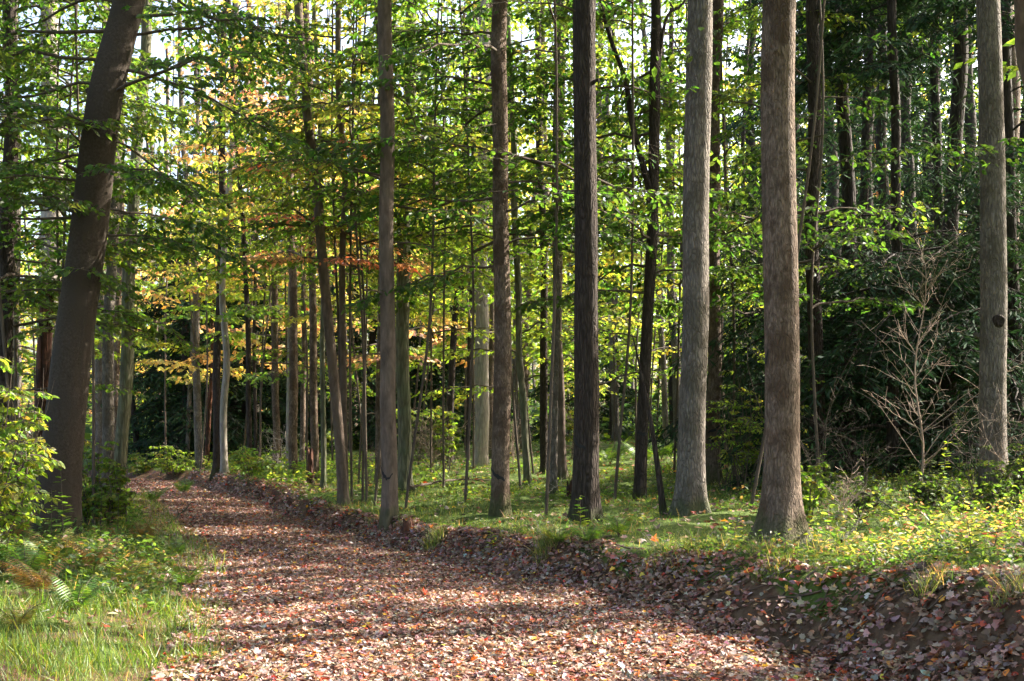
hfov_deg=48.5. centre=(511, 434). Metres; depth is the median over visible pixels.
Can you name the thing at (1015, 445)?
shrub
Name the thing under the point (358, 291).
tree
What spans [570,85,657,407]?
tree
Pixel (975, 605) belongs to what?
leaf litter
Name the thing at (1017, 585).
grass tuft
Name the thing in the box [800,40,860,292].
tree
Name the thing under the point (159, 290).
sapling
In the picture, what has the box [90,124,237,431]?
sapling
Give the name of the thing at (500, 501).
tree
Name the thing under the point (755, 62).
hemlock
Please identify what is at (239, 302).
sapling
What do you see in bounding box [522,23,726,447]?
sapling
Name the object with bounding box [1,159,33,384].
tree
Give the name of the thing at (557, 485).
fallen branch
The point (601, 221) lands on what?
sapling
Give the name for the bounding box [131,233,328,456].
hemlock
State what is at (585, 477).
tree
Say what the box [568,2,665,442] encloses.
tree
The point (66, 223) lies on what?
tree
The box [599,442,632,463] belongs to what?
fern
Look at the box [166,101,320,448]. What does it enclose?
sapling
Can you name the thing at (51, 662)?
grass
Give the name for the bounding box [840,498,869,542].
fallen branch
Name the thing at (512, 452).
dry bush
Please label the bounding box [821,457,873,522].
dry bush
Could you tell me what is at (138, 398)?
tree
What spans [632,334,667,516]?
dead tree
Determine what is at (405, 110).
sapling
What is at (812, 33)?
tree
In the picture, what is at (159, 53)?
sky
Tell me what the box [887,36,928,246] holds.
tree
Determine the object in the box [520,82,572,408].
tree
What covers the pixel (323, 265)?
tree
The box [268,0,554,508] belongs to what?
sapling
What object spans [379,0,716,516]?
sapling
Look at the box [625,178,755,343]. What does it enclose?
sapling
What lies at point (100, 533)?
weed
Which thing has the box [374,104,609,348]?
sapling
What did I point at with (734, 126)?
hemlock
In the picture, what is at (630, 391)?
hemlock
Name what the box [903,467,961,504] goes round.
shrub
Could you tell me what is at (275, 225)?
sapling
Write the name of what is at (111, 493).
shrub
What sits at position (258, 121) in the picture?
tree
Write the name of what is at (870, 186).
hemlock
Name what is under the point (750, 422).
shrub
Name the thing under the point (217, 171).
tree
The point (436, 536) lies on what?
grass tuft
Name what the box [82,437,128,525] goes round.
shrub
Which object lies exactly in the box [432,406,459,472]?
shrub
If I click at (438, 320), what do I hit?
sapling
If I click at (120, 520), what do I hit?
weed
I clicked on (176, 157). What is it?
tree
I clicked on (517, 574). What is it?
path
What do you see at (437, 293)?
sapling
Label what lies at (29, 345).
tree
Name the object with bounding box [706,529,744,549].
grass tuft
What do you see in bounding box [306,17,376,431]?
tree
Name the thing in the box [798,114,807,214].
tree
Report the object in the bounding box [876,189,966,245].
sapling
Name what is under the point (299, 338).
sapling
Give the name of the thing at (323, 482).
tree
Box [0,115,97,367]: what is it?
sapling
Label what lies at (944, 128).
hemlock
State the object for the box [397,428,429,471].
dry bush
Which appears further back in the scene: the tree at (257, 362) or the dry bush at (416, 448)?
the tree at (257, 362)
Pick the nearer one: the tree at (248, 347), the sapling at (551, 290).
the tree at (248, 347)
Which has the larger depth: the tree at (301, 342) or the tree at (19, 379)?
the tree at (301, 342)
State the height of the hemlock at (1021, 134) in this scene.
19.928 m
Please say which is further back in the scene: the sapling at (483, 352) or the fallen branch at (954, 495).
the sapling at (483, 352)
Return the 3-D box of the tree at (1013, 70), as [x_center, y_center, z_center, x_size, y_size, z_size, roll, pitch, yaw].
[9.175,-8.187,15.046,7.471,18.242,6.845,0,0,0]
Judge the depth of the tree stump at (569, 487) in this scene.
18.29 m
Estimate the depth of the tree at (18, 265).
22.32 m
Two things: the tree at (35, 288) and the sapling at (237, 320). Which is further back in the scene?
the tree at (35, 288)
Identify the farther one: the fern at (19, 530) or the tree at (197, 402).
the tree at (197, 402)
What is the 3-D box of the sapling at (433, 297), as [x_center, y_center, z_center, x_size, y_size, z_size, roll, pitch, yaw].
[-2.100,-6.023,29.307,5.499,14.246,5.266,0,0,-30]
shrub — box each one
[0,356,58,545]
[0,400,64,566]
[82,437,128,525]
[82,455,137,524]
[126,452,156,476]
[147,445,194,475]
[226,443,287,477]
[396,408,474,459]
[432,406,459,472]
[539,388,573,447]
[705,347,825,489]
[742,309,873,499]
[800,457,836,518]
[828,476,893,511]
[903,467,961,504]
[947,456,1019,510]
[981,437,1023,502]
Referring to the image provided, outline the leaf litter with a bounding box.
[0,438,1023,680]
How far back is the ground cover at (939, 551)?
10.98 m
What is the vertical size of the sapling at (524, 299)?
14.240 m
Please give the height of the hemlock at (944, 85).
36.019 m
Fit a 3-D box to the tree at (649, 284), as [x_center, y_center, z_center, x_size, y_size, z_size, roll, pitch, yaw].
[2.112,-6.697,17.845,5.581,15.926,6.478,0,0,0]
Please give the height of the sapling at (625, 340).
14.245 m
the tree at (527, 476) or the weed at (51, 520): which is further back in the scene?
the tree at (527, 476)
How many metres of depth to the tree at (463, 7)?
30.93 m
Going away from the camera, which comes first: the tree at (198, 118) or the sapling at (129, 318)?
the sapling at (129, 318)
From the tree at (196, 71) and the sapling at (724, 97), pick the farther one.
the tree at (196, 71)
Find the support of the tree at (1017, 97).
on the ground at (876, 632)
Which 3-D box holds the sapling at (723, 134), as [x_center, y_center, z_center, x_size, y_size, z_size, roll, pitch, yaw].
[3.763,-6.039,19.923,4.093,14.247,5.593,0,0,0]
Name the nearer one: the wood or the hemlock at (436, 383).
the hemlock at (436, 383)
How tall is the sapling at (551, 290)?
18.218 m
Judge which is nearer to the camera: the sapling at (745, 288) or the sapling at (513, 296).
the sapling at (745, 288)
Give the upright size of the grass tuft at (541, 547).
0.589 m
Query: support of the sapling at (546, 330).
on the ground at (876, 632)
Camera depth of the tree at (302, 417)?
32.99 m
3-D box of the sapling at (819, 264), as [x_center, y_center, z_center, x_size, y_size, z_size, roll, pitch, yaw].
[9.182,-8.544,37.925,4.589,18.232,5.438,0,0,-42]
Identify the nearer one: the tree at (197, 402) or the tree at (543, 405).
the tree at (543, 405)
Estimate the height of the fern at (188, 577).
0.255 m
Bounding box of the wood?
[20,2,1021,421]
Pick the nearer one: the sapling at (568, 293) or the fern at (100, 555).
the fern at (100, 555)
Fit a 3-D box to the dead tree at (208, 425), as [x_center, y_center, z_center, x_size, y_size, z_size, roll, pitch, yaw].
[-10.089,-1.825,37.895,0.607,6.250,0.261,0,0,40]
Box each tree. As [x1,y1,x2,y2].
[0,0,206,478]
[0,0,368,541]
[0,1,130,486]
[0,1,177,476]
[0,100,62,456]
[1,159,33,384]
[20,214,36,346]
[21,1,169,477]
[21,207,37,353]
[22,40,92,436]
[35,293,53,479]
[40,0,259,490]
[61,0,188,486]
[61,6,170,450]
[64,26,198,445]
[64,66,152,344]
[86,372,91,421]
[119,0,353,480]
[123,2,237,468]
[124,93,178,425]
[127,121,178,398]
[130,47,198,356]
[135,141,182,406]
[136,67,217,407]
[137,0,284,473]
[142,5,242,460]
[148,2,333,447]
[150,0,317,473]
[165,88,227,420]
[181,0,272,324]
[181,0,343,472]
[188,13,308,441]
[199,0,334,477]
[204,0,428,489]
[204,291,213,465]
[207,1,287,460]
[213,0,364,472]
[214,0,403,482]
[216,0,476,495]
[225,6,290,429]
[228,0,487,532]
[235,5,376,463]
[237,0,474,490]
[244,0,378,505]
[261,72,330,430]
[263,0,682,516]
[282,187,347,439]
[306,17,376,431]
[324,53,348,358]
[330,13,420,322]
[333,0,485,484]
[333,18,374,435]
[376,0,565,465]
[394,0,612,493]
[400,13,450,226]
[414,0,544,458]
[415,47,528,433]
[416,39,536,432]
[417,1,530,462]
[420,96,537,440]
[425,3,539,360]
[427,0,597,467]
[431,13,521,336]
[434,16,618,484]
[440,223,511,429]
[449,56,567,442]
[452,0,614,451]
[466,0,603,524]
[469,0,650,474]
[473,0,647,480]
[474,0,762,501]
[512,96,573,367]
[512,184,569,337]
[513,228,535,423]
[519,0,680,259]
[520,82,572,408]
[536,0,679,440]
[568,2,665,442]
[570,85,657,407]
[597,0,723,454]
[601,0,739,432]
[603,0,752,451]
[613,0,838,548]
[615,0,760,485]
[626,63,668,416]
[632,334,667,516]
[635,95,745,344]
[664,63,730,285]
[665,0,1023,472]
[668,0,901,516]
[675,13,827,225]
[677,129,739,349]
[709,0,976,480]
[720,0,760,370]
[731,0,1023,471]
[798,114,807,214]
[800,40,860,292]
[830,0,1023,457]
[872,5,1023,453]
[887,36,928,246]
[901,89,931,244]
[919,44,966,239]
[922,38,1019,81]
[973,0,1008,497]
[1014,0,1023,85]
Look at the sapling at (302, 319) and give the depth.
26.03 m
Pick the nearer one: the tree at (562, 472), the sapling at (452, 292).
the tree at (562, 472)
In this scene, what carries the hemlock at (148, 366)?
on the ground at (876, 632)
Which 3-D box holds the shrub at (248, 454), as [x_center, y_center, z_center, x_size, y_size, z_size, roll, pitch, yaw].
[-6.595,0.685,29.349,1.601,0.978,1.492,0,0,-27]
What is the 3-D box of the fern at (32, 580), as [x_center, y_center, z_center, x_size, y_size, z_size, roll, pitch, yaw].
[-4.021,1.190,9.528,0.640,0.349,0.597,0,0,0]
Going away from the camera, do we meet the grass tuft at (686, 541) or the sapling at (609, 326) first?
the grass tuft at (686, 541)
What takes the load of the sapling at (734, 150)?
on the ground at (876, 632)
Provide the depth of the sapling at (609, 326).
32.84 m
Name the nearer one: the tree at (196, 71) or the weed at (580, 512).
the weed at (580, 512)
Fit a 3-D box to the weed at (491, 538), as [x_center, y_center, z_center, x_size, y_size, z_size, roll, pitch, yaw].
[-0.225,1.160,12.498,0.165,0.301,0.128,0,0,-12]
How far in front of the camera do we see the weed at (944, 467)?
15.11 m
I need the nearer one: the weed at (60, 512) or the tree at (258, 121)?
the weed at (60, 512)
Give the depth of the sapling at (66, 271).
16.86 m
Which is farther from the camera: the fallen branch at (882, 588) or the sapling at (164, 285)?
the sapling at (164, 285)
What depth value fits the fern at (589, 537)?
11.29 m
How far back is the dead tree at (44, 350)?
20.07 m
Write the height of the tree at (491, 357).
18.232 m
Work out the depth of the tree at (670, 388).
45.24 m
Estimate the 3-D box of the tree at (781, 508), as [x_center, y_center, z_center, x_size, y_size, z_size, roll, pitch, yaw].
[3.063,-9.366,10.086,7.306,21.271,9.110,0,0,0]
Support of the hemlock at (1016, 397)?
on the ground at (876, 632)
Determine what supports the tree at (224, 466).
on the ground at (876, 632)
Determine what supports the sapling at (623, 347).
on the ground at (876, 632)
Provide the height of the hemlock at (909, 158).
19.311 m
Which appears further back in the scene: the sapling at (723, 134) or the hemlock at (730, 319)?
the hemlock at (730, 319)
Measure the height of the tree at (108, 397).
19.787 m
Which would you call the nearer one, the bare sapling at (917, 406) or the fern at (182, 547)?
the fern at (182, 547)
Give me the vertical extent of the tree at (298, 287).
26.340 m
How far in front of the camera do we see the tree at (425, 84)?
51.69 m
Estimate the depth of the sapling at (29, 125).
14.49 m
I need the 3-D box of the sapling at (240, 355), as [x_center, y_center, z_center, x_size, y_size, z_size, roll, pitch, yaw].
[-6.197,-5.799,29.892,4.879,14.247,4.009,0,0,43]
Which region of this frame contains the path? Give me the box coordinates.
[128,474,901,680]
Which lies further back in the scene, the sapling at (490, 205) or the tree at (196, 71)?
the tree at (196, 71)
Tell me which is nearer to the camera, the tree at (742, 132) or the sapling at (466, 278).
the sapling at (466, 278)
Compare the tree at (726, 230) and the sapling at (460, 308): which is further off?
the tree at (726, 230)
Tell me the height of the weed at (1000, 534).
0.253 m
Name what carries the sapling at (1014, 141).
on the ground at (876, 632)
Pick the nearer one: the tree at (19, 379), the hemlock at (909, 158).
the hemlock at (909, 158)
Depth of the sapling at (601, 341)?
46.47 m
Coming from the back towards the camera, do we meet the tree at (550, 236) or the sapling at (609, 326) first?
the tree at (550, 236)
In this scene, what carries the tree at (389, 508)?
on the ground at (876, 632)
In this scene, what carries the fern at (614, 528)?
on the ground at (876, 632)
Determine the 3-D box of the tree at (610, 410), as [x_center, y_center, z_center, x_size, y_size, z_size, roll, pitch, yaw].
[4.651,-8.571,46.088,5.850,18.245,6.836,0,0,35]
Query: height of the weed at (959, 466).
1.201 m
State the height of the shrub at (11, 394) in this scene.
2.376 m
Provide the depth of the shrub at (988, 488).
13.48 m
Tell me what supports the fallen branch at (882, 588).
on the ground at (876, 632)
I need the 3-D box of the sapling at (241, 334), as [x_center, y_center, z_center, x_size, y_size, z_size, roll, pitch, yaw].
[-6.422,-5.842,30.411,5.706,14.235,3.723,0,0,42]
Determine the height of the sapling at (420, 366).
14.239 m
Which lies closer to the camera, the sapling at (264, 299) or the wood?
the sapling at (264, 299)
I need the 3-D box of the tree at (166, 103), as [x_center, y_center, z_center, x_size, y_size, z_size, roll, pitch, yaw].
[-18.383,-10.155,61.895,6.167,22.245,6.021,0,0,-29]
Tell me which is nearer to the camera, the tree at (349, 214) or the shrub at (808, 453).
the shrub at (808, 453)
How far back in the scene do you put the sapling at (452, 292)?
37.89 m
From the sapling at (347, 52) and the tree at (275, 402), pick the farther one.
the tree at (275, 402)
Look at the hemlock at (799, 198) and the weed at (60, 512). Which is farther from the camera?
the hemlock at (799, 198)
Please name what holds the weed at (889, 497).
on the ground at (876, 632)
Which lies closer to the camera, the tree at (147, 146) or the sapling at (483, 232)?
the sapling at (483, 232)
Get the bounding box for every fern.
[0,536,60,578]
[0,601,45,629]
[1,554,76,593]
[7,511,36,537]
[9,528,88,565]
[47,573,108,613]
[55,535,124,569]
[103,559,153,584]
[124,521,167,544]
[140,486,168,500]
[152,534,191,554]
[159,563,206,587]
[171,477,194,492]
[538,521,570,545]
[565,520,605,542]
[596,510,636,536]
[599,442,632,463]
[622,441,652,460]
[648,438,673,458]
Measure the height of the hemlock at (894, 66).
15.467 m
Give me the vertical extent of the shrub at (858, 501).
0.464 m
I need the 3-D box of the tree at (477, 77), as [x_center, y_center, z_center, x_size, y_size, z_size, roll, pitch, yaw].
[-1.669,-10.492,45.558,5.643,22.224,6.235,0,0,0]
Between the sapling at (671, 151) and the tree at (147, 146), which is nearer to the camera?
the sapling at (671, 151)
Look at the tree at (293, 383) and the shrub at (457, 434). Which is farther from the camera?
the shrub at (457, 434)
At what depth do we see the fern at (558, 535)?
11.48 m
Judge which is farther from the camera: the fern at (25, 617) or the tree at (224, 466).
the tree at (224, 466)
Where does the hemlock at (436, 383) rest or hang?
on the ground at (876, 632)
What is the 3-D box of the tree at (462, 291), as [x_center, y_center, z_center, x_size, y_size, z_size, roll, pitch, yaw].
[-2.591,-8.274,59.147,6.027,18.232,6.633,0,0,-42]
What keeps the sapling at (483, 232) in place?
on the ground at (876, 632)
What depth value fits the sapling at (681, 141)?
27.97 m
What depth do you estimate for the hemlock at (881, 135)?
27.11 m
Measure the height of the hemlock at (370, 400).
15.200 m
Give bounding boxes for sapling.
[0,0,203,302]
[0,0,208,524]
[0,4,188,347]
[0,14,156,486]
[0,45,144,521]
[0,71,148,431]
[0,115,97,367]
[12,72,190,480]
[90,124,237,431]
[95,0,243,465]
[107,25,286,470]
[121,82,175,450]
[135,153,271,380]
[137,122,306,443]
[146,23,300,379]
[164,16,347,461]
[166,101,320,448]
[172,0,492,501]
[173,2,338,456]
[173,12,372,474]
[176,4,424,473]
[181,175,331,455]
[188,0,486,501]
[199,0,528,505]
[200,0,374,372]
[203,1,465,383]
[230,0,478,504]
[242,11,369,402]
[246,80,376,468]
[252,33,468,482]
[260,46,459,467]
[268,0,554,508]
[278,86,474,452]
[279,9,419,460]
[298,210,474,366]
[325,28,540,476]
[326,0,537,487]
[346,0,654,503]
[346,1,468,432]
[352,0,531,466]
[367,47,551,449]
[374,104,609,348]
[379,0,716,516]
[395,0,608,488]
[395,1,551,467]
[397,42,529,456]
[409,102,618,473]
[416,23,573,455]
[417,228,549,342]
[427,179,567,345]
[434,0,714,282]
[442,0,742,501]
[474,88,631,386]
[509,32,707,384]
[511,74,664,459]
[511,143,655,364]
[512,37,637,318]
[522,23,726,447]
[523,0,806,472]
[525,67,682,439]
[536,17,757,448]
[539,249,667,356]
[568,26,763,311]
[568,32,750,374]
[598,208,735,436]
[611,1,764,448]
[619,0,862,479]
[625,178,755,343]
[660,0,934,491]
[660,2,946,306]
[669,44,801,407]
[671,0,1023,507]
[681,73,868,325]
[720,223,829,332]
[804,126,963,282]
[857,226,1023,497]
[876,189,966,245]
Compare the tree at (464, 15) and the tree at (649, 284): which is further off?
the tree at (464, 15)
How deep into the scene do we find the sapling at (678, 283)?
22.26 m
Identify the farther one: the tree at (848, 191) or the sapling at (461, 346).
the sapling at (461, 346)
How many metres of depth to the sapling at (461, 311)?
42.85 m
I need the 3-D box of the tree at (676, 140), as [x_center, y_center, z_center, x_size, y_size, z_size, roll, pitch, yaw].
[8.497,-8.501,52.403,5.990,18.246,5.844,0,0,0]
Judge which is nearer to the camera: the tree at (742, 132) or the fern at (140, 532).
the fern at (140, 532)
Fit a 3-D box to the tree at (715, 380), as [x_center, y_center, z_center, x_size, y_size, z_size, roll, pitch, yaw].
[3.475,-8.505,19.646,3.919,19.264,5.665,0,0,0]
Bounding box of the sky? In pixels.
[0,0,1022,393]
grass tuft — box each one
[417,520,448,551]
[525,516,565,566]
[640,531,679,557]
[670,529,711,549]
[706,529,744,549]
[743,530,778,553]
[898,554,961,602]
[979,556,1023,611]
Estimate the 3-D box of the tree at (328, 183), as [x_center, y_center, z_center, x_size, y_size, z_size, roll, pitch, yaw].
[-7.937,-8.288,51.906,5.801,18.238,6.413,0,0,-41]
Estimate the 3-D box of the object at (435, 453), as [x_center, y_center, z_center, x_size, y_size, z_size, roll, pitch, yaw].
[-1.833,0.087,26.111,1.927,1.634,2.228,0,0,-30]
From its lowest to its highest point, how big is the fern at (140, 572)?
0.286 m
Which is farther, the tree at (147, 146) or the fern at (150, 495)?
the tree at (147, 146)
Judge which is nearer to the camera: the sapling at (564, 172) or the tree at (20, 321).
the sapling at (564, 172)
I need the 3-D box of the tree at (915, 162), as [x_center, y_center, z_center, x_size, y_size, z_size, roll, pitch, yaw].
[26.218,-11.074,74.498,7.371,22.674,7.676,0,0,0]
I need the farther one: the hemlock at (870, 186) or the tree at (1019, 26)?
the hemlock at (870, 186)
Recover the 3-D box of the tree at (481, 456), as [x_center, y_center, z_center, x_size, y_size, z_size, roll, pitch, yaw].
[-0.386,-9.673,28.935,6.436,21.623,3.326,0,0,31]
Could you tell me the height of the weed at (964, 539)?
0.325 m
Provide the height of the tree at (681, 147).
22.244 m
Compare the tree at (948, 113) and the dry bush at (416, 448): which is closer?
the dry bush at (416, 448)
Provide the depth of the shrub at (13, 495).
10.79 m
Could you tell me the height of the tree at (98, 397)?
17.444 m
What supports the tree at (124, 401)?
on the ground at (876, 632)
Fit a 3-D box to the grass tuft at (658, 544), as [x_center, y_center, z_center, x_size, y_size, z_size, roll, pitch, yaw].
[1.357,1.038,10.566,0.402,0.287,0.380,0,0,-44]
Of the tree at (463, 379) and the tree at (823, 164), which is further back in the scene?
the tree at (463, 379)
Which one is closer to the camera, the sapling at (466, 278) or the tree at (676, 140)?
the sapling at (466, 278)
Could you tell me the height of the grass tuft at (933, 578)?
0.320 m
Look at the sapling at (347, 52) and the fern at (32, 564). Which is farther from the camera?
the sapling at (347, 52)
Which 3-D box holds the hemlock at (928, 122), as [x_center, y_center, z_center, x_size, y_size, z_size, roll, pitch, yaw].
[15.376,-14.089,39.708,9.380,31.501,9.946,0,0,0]
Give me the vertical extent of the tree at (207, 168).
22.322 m
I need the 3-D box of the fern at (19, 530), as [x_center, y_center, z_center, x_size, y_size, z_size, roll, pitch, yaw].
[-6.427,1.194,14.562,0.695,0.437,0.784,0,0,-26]
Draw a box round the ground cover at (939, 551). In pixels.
[0,439,1023,616]
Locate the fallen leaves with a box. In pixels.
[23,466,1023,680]
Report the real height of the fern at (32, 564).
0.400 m
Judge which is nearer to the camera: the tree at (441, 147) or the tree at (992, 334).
the tree at (992, 334)
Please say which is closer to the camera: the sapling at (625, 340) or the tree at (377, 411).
the tree at (377, 411)
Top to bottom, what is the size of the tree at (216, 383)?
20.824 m
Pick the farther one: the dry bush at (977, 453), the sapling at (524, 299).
the sapling at (524, 299)
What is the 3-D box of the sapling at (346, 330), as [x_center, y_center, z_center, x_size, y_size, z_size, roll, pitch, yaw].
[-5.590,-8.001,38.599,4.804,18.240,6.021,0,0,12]
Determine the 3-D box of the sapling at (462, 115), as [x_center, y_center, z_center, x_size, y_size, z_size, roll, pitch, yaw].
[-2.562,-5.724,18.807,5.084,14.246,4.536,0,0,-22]
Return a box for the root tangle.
[440,527,1013,646]
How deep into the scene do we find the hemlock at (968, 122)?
32.85 m
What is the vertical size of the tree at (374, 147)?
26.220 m
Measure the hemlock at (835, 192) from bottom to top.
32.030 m
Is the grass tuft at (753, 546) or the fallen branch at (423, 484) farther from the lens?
the fallen branch at (423, 484)
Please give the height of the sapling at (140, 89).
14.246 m
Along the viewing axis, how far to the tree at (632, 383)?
80.47 m
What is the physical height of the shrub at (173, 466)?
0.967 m
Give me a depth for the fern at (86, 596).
8.52 m
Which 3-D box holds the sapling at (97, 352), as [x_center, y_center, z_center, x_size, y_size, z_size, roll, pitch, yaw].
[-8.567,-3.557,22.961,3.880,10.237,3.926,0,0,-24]
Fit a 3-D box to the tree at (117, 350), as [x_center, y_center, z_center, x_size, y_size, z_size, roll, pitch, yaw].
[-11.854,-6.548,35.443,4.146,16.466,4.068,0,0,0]
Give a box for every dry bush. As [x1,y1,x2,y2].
[250,418,305,473]
[334,439,380,490]
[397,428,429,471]
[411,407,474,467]
[471,402,539,463]
[565,396,607,458]
[801,378,947,495]
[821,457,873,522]
[925,385,1023,500]
[947,386,1023,486]
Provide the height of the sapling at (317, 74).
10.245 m
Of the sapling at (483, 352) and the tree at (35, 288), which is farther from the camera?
the tree at (35, 288)
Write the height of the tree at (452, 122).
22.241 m
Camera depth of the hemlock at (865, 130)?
24.68 m
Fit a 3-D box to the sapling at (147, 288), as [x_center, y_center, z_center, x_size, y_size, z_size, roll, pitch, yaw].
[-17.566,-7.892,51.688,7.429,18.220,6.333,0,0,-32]
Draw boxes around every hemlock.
[89,201,269,466]
[128,206,286,446]
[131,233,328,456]
[266,92,444,451]
[352,219,532,448]
[511,254,668,441]
[648,0,1023,494]
[650,138,824,446]
[655,0,826,435]
[675,0,889,428]
[705,0,1020,460]
[706,1,924,448]
[720,4,978,444]
[726,0,933,397]
[753,0,1023,464]
[759,0,973,454]
[762,1,970,445]
[800,12,965,290]
[804,0,1023,476]
[820,12,1021,413]
[856,8,1022,438]
[868,8,1023,438]
[919,9,1022,235]
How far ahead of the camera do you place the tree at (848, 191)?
21.20 m
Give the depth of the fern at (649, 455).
26.77 m
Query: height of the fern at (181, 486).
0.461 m
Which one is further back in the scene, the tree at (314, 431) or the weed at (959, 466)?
the tree at (314, 431)
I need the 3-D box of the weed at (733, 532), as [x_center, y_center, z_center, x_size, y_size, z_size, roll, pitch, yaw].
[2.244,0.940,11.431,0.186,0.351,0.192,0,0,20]
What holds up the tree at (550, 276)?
on the ground at (876, 632)
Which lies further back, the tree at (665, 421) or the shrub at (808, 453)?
the tree at (665, 421)
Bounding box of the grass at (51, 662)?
[0,451,1023,680]
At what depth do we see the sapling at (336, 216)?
19.51 m
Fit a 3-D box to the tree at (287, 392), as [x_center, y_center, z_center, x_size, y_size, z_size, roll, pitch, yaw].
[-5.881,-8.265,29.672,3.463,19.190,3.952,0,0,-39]
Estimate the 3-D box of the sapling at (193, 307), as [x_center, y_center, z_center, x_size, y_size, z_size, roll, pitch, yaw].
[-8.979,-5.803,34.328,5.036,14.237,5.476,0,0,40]
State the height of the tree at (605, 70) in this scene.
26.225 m
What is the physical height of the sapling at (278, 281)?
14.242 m
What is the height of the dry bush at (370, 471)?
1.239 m
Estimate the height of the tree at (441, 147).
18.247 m
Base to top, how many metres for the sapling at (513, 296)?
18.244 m
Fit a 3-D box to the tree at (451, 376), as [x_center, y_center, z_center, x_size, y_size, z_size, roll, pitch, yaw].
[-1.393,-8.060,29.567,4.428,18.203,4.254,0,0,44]
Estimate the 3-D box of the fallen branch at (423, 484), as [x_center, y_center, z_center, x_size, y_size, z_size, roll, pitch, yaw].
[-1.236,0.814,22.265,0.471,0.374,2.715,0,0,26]
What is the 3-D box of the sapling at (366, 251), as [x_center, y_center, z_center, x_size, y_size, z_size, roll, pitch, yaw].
[-3.094,-5.839,24.140,4.461,14.240,4.791,0,0,0]
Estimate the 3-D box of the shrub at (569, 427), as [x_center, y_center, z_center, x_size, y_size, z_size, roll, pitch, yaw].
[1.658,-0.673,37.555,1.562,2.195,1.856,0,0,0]
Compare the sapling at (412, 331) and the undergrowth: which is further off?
the undergrowth
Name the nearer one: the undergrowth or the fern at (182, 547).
the fern at (182, 547)
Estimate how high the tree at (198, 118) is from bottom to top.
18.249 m
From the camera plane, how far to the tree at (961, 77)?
20.84 m
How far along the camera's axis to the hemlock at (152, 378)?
40.89 m
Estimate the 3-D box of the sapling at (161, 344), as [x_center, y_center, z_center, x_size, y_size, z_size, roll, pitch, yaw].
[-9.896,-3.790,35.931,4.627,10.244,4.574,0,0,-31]
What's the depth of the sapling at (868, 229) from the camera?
16.91 m
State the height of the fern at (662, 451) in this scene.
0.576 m
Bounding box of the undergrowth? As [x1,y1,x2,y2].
[17,348,744,461]
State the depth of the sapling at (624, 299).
55.61 m
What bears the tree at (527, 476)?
on the ground at (876, 632)
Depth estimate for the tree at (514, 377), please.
44.27 m
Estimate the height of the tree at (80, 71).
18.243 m
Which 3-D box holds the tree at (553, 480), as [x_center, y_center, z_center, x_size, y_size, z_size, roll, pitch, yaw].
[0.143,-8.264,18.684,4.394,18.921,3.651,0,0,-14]
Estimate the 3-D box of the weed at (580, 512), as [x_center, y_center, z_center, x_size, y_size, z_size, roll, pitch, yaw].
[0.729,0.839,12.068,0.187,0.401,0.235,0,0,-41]
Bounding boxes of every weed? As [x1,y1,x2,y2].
[40,490,61,547]
[50,467,73,541]
[92,488,107,536]
[109,495,124,532]
[484,527,496,548]
[572,495,588,529]
[727,511,743,540]
[811,454,826,506]
[882,492,905,524]
[936,438,951,496]
[952,407,961,475]
[956,512,982,553]
[984,520,1006,552]
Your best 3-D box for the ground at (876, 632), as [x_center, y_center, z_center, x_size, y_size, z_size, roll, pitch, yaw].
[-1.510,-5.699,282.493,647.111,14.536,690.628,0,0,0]
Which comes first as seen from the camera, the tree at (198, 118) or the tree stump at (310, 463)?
the tree stump at (310, 463)
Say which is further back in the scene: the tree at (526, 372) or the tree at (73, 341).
the tree at (526, 372)
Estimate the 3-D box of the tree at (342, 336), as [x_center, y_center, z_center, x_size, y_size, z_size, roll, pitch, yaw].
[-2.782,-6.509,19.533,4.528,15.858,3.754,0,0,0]
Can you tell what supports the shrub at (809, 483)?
on the ground at (876, 632)
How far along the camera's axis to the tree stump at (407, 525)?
14.58 m
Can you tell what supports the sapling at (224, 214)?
on the ground at (876, 632)
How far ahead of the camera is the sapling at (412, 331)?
33.58 m
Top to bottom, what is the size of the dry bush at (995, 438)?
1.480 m
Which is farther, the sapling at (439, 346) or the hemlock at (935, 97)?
the sapling at (439, 346)
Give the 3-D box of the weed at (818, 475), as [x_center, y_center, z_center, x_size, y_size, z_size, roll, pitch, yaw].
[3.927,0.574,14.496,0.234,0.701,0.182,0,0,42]
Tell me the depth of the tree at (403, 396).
21.33 m
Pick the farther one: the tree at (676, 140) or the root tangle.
the tree at (676, 140)
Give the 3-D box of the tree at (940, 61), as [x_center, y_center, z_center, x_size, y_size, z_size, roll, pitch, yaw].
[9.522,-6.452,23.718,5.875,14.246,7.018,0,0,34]
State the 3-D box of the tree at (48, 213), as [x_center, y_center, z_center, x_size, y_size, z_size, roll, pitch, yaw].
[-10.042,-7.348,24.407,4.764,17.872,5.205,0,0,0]
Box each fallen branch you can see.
[369,631,475,667]
[410,467,490,488]
[542,467,566,492]
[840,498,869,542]
[860,481,917,523]
[863,552,924,592]
[920,475,989,513]
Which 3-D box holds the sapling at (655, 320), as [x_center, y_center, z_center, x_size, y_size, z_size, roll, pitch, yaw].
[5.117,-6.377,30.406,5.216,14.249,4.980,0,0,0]
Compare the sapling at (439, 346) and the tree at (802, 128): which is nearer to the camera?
the sapling at (439, 346)
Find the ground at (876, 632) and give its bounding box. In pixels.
[0,384,1023,680]
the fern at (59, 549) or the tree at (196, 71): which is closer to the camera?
the fern at (59, 549)
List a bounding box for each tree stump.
[307,448,314,483]
[400,518,413,533]
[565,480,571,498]
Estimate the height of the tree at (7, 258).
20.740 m
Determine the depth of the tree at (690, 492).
13.60 m
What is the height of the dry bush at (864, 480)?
1.670 m
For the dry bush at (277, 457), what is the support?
on the ground at (876, 632)

